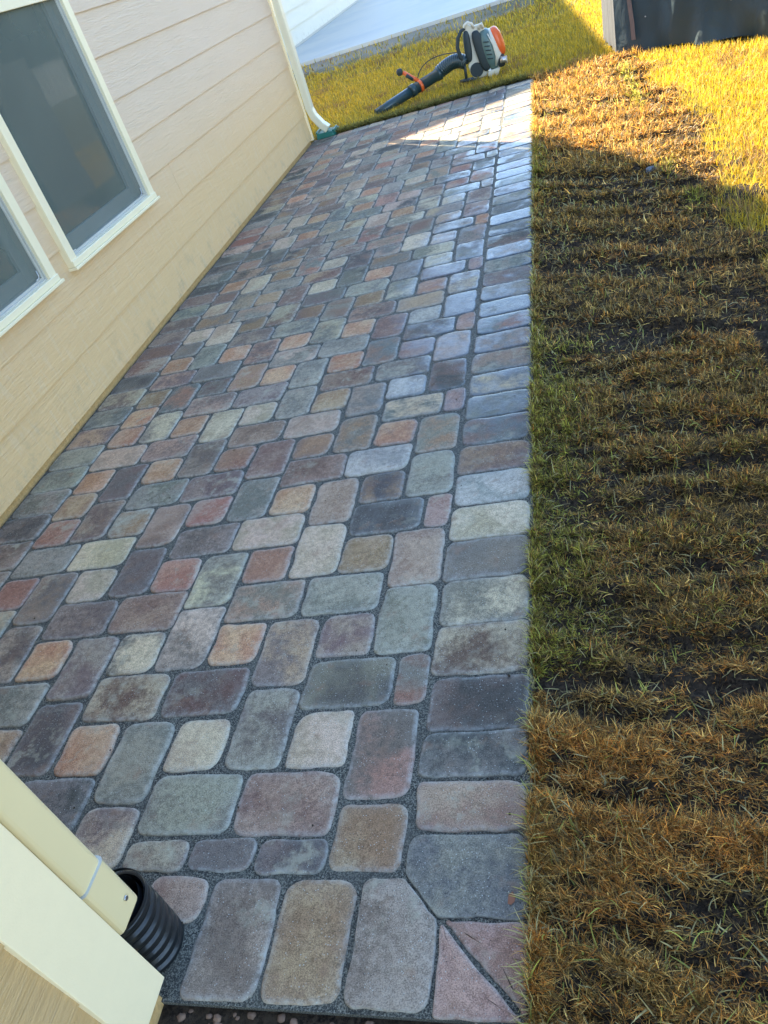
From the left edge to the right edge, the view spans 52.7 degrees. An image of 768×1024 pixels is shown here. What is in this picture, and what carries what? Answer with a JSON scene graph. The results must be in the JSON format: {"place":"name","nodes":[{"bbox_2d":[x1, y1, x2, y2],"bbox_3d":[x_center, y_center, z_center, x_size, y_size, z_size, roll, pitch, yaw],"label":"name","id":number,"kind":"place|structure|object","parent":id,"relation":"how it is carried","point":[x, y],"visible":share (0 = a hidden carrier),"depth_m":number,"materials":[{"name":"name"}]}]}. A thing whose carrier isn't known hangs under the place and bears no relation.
{"place":"outdoors","nodes":[
{"label":"outdoors","id":0,"kind":"place"},
{"bbox_2d":[0,79,533,1023],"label":"patio","id":1,"kind":"structure","parent":0,"point":[288,611],"depth_m":2.24,"materials":[{"name":"grey stone"}]},
{"bbox_2d":[113,868,183,973],"bbox_3d":[-0.470,0.795,1.479,0.134,0.209,0.133,-8,37,17],"label":"drain pipe","id":2,"kind":"object","parent":1,"relation":"on","point":[153,934],"visible":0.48,"depth_m":1.44,"materials":[{"name":"black plastic"}]},
{"bbox_2d":[0,0,329,1023],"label":"house","id":3,"kind":"structure","parent":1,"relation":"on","point":[152,152],"depth_m":3.79,"materials":[{"name":"paint"}]},
{"bbox_2d":[0,173,64,336],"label":"window","id":4,"kind":"structure","parent":3,"relation":"in","point":[27,276],"depth_m":3.32,"materials":[{"name":"beige plastic"}]},
{"bbox_2d":[0,0,159,271],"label":"window","id":5,"kind":"structure","parent":3,"relation":"in","point":[63,133],"depth_m":3.77,"materials":[{"name":"beige plastic"}]},
{"bbox_2d":[316,125,338,139],"bbox_3d":[-0.530,-3.623,7.376,0.204,0.067,0.197,-8,37,17],"label":"splash block","id":6,"kind":"object","parent":1,"relation":"on","point":[321,134],"depth_m":7.32,"materials":[{"name":"green plastic"}]},
{"bbox_2d":[508,891,514,904],"bbox_3d":[0.228,0.690,1.385,0.013,0.002,0.024,-4,39,21],"label":"dead leaf","id":7,"kind":"object","parent":1,"relation":"on","point":[511,899],"visible":0.86,"depth_m":1.38,"materials":[{"name":"brown plant"}]},
{"bbox_2d":[176,1009,374,1023],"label":"gravel","id":8,"kind":"structure","parent":0,"point":[217,1017],"depth_m":1.38,"materials":[{"name":"grey gravel"}]},
{"bbox_2d":[158,1004,452,1023],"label":"bare soil","id":9,"kind":"structure","parent":0,"point":[170,1013],"depth_m":1.37,"materials":[{"name":"brown soil"}]},
{"bbox_2d":[292,0,767,779],"bbox_3d":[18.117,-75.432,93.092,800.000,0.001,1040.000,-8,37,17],"label":"ground","id":10,"kind":"structure","parent":0,"point":[440,28],"depth_m":11.33,"materials":[{"name":"plant"}]},
{"bbox_2d":[270,0,358,54],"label":"neighbour house","id":11,"kind":"structure","parent":10,"relation":"on","point":[307,19],"depth_m":15.94,"materials":[{"name":"white paint"}]},
{"bbox_2d":[288,0,508,69],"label":"concrete slab","id":12,"kind":"structure","parent":10,"relation":"on","point":[359,24],"depth_m":13.62,"materials":[{"name":"white concrete"}]},
{"bbox_2d":[293,0,767,285],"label":"lawn grass","id":13,"kind":"structure","parent":0,"point":[565,37],"depth_m":7.15,"materials":[{"name":"green plant"}]},
{"bbox_2d":[314,72,527,137],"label":"edge grass","id":14,"kind":"structure","parent":13,"relation":"on","point":[431,103],"depth_m":7.07,"materials":[{"name":"green plant"}]},
{"bbox_2d":[374,21,507,113],"bbox_3d":[0.479,-4.208,7.288,1.324,0.517,0.368,-15,36,7],"label":"leaf blower","id":15,"kind":"object","parent":13,"relation":"on","point":[484,49],"visible":1,"depth_m":7.24,"materials":[{"name":"black plastic"}]},
{"bbox_2d":[601,0,767,53],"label":"fence","id":16,"kind":"object","parent":13,"relation":"on","point":[644,24],"visible":0.99,"depth_m":5.95,"materials":[{"name":"black fabric"}]},
{"bbox_2d":[501,45,767,1023],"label":"sod grass","id":17,"kind":"structure","parent":0,"point":[589,743],"depth_m":1.91,"materials":[{"name":"plant"}]},
{"bbox_2d":[646,166,656,174],"bbox_3d":[1.407,-1.794,4.074,0.062,0.045,0.064,-8,37,17],"label":"stone","id":18,"kind":"object","parent":17,"relation":"on","point":[648,169],"visible":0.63,"depth_m":4.06,"materials":[{"name":"grey stone"}]}
]}

